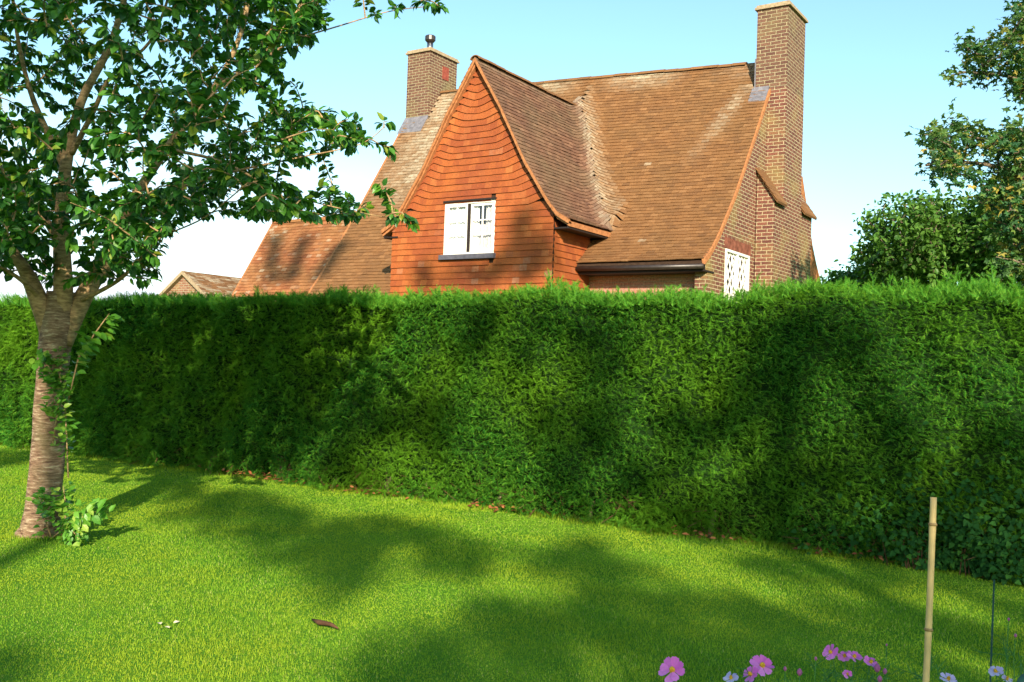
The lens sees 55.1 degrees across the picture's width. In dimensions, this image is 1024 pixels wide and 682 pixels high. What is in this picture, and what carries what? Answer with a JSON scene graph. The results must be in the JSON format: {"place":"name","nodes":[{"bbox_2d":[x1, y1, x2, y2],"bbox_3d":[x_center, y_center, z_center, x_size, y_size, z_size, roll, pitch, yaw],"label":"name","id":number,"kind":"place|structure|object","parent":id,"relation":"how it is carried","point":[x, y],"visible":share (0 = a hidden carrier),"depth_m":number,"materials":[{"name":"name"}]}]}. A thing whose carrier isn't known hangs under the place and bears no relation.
{"place":"outdoors","nodes":[
{"label":"outdoors","id":0,"kind":"place"},
{"bbox_2d":[0,443,1023,681],"bbox_3d":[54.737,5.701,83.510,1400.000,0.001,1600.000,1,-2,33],"label":"ground","id":1,"kind":"structure","parent":0,"point":[486,653],"depth_m":6.68,"materials":[{"name":"green plant"}]},
{"bbox_2d":[158,271,240,297],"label":"brick outbuilding","id":2,"kind":"structure","parent":1,"relation":"on","point":[181,282],"depth_m":30.86,"materials":[{"name":"tile"}]},
{"bbox_2d":[0,0,448,546],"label":"cherry tree","id":3,"kind":"object","parent":1,"relation":"on","point":[127,225],"visible":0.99,"depth_m":7.98,"materials":[{"name":"green plant"}]},
{"bbox_2d":[312,619,338,628],"bbox_3d":[-1.121,1.681,5.841,0.255,0.035,0.038,1,-2,41],"label":"bark strip","id":4,"kind":"object","parent":1,"relation":"on","point":[322,622],"visible":1,"depth_m":5.83,"materials":[{"name":"brown wood"}]},
{"bbox_2d":[0,262,1023,586],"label":"conifer hedge","id":5,"kind":"object","parent":1,"relation":"on","point":[750,412],"visible":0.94,"depth_m":10.27,"materials":[{"name":"green plant"}]},
{"bbox_2d":[790,420,1023,585],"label":"ivy","id":6,"kind":"object","parent":5,"relation":"attached to","point":[986,565],"visible":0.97,"depth_m":8.15,"materials":[{"name":"green plant"}]},
{"bbox_2d":[197,465,915,562],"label":"fallen leaves","id":7,"kind":"object","parent":1,"relation":"on","point":[684,533],"visible":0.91,"depth_m":10.74,"materials":[{"name":"brown plant"}]},
{"bbox_2d":[308,0,821,304],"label":"cottage","id":8,"kind":"structure","parent":1,"relation":"on","point":[500,177],"depth_m":20.57,"materials":[{"name":"tile"}]},
{"bbox_2d":[231,217,350,297],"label":"side wing","id":9,"kind":"structure","parent":8,"relation":"attached to","point":[294,254],"depth_m":25.31,"materials":[{"name":"brown tile"}]},
{"bbox_2d":[438,197,496,259],"bbox_3d":[-0.741,-2.303,20.246,1.390,1.290,0.670,1,-2,33],"label":"window","id":10,"kind":"structure","parent":8,"relation":"in","point":[469,227],"depth_m":20.07,"materials":[{"name":"white glass"}]},
{"bbox_2d":[724,237,750,298],"bbox_3d":[4.434,-1.327,19.744,0.240,1.355,1.464,1,-2,33],"label":"window","id":11,"kind":"structure","parent":8,"relation":"in","point":[732,273],"depth_m":19.67,"materials":[{"name":"white glass"}]},
{"bbox_2d":[658,656,684,681],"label":"cosmos plant","id":12,"kind":"object","parent":1,"relation":"on","point":[672,665],"visible":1,"depth_m":2.20,"materials":[{"name":"pink plant"}]},
{"bbox_2d":[706,654,801,681],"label":"cosmos plant","id":13,"kind":"object","parent":1,"relation":"on","point":[758,663],"visible":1,"depth_m":2.24,"materials":[{"name":"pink plant"}]},
{"bbox_2d":[804,644,894,681],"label":"cosmos plant","id":14,"kind":"object","parent":1,"relation":"on","point":[848,656],"visible":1,"depth_m":2.49,"materials":[{"name":"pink plant"}]},
{"bbox_2d":[820,261,884,288],"bbox_3d":[10.694,0.144,29.905,2.995,5.254,3.009,2,-2,-3],"label":"broadleaf tree","id":15,"kind":"object","parent":1,"relation":"on","point":[835,274],"visible":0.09,"depth_m":29.73,"materials":[{"name":"green plant"}]},
{"bbox_2d":[871,643,957,681],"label":"cosmos plant","id":16,"kind":"object","parent":1,"relation":"on","point":[949,677],"visible":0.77,"depth_m":2.56,"materials":[{"name":"green plant"}]},
{"bbox_2d":[834,183,1014,300],"bbox_3d":[11.658,-0.829,27.332,4.998,7.126,6.106,1,-2,23],"label":"broadleaf tree","id":17,"kind":"object","parent":1,"relation":"on","point":[913,245],"visible":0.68,"depth_m":25.66,"materials":[{"name":"green plant"}]},
{"bbox_2d":[922,497,936,681],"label":"bamboo cane","id":18,"kind":"object","parent":1,"relation":"on","point":[932,525],"visible":1,"depth_m":2.22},
{"bbox_2d":[904,0,1023,289],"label":"maple tree","id":19,"kind":"object","parent":1,"relation":"on","point":[1006,219],"visible":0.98,"depth_m":14.29,"materials":[{"name":"green plant"}]},
{"bbox_2d":[935,162,1023,289],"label":"broadleaf tree","id":20,"kind":"object","parent":1,"relation":"on","point":[979,251],"visible":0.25,"depth_m":24.79,"materials":[{"name":"green plant"}]},
{"bbox_2d":[989,580,994,681],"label":"support wire","id":21,"kind":"object","parent":1,"relation":"on","point":[992,627],"visible":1,"depth_m":2.55,"materials":[{"name":"green metal"}]},
{"bbox_2d":[972,617,1023,681],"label":"cosmos plant","id":22,"kind":"object","parent":1,"relation":"on","point":[992,671],"visible":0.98,"depth_m":2.66,"materials":[{"name":"green plant"}]},
{"bbox_2d":[1017,674,1023,681],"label":"broad leaved plant","id":23,"kind":"object","parent":1,"relation":"on","point":[1021,678],"visible":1,"depth_m":2.10,"materials":[{"name":"green plant"}]},
{"bbox_2d":[0,0,1023,300],"label":"sky","id":24,"kind":"structure","parent":0,"point":[872,68],"materials":[{"name":"blue"}]}
]}

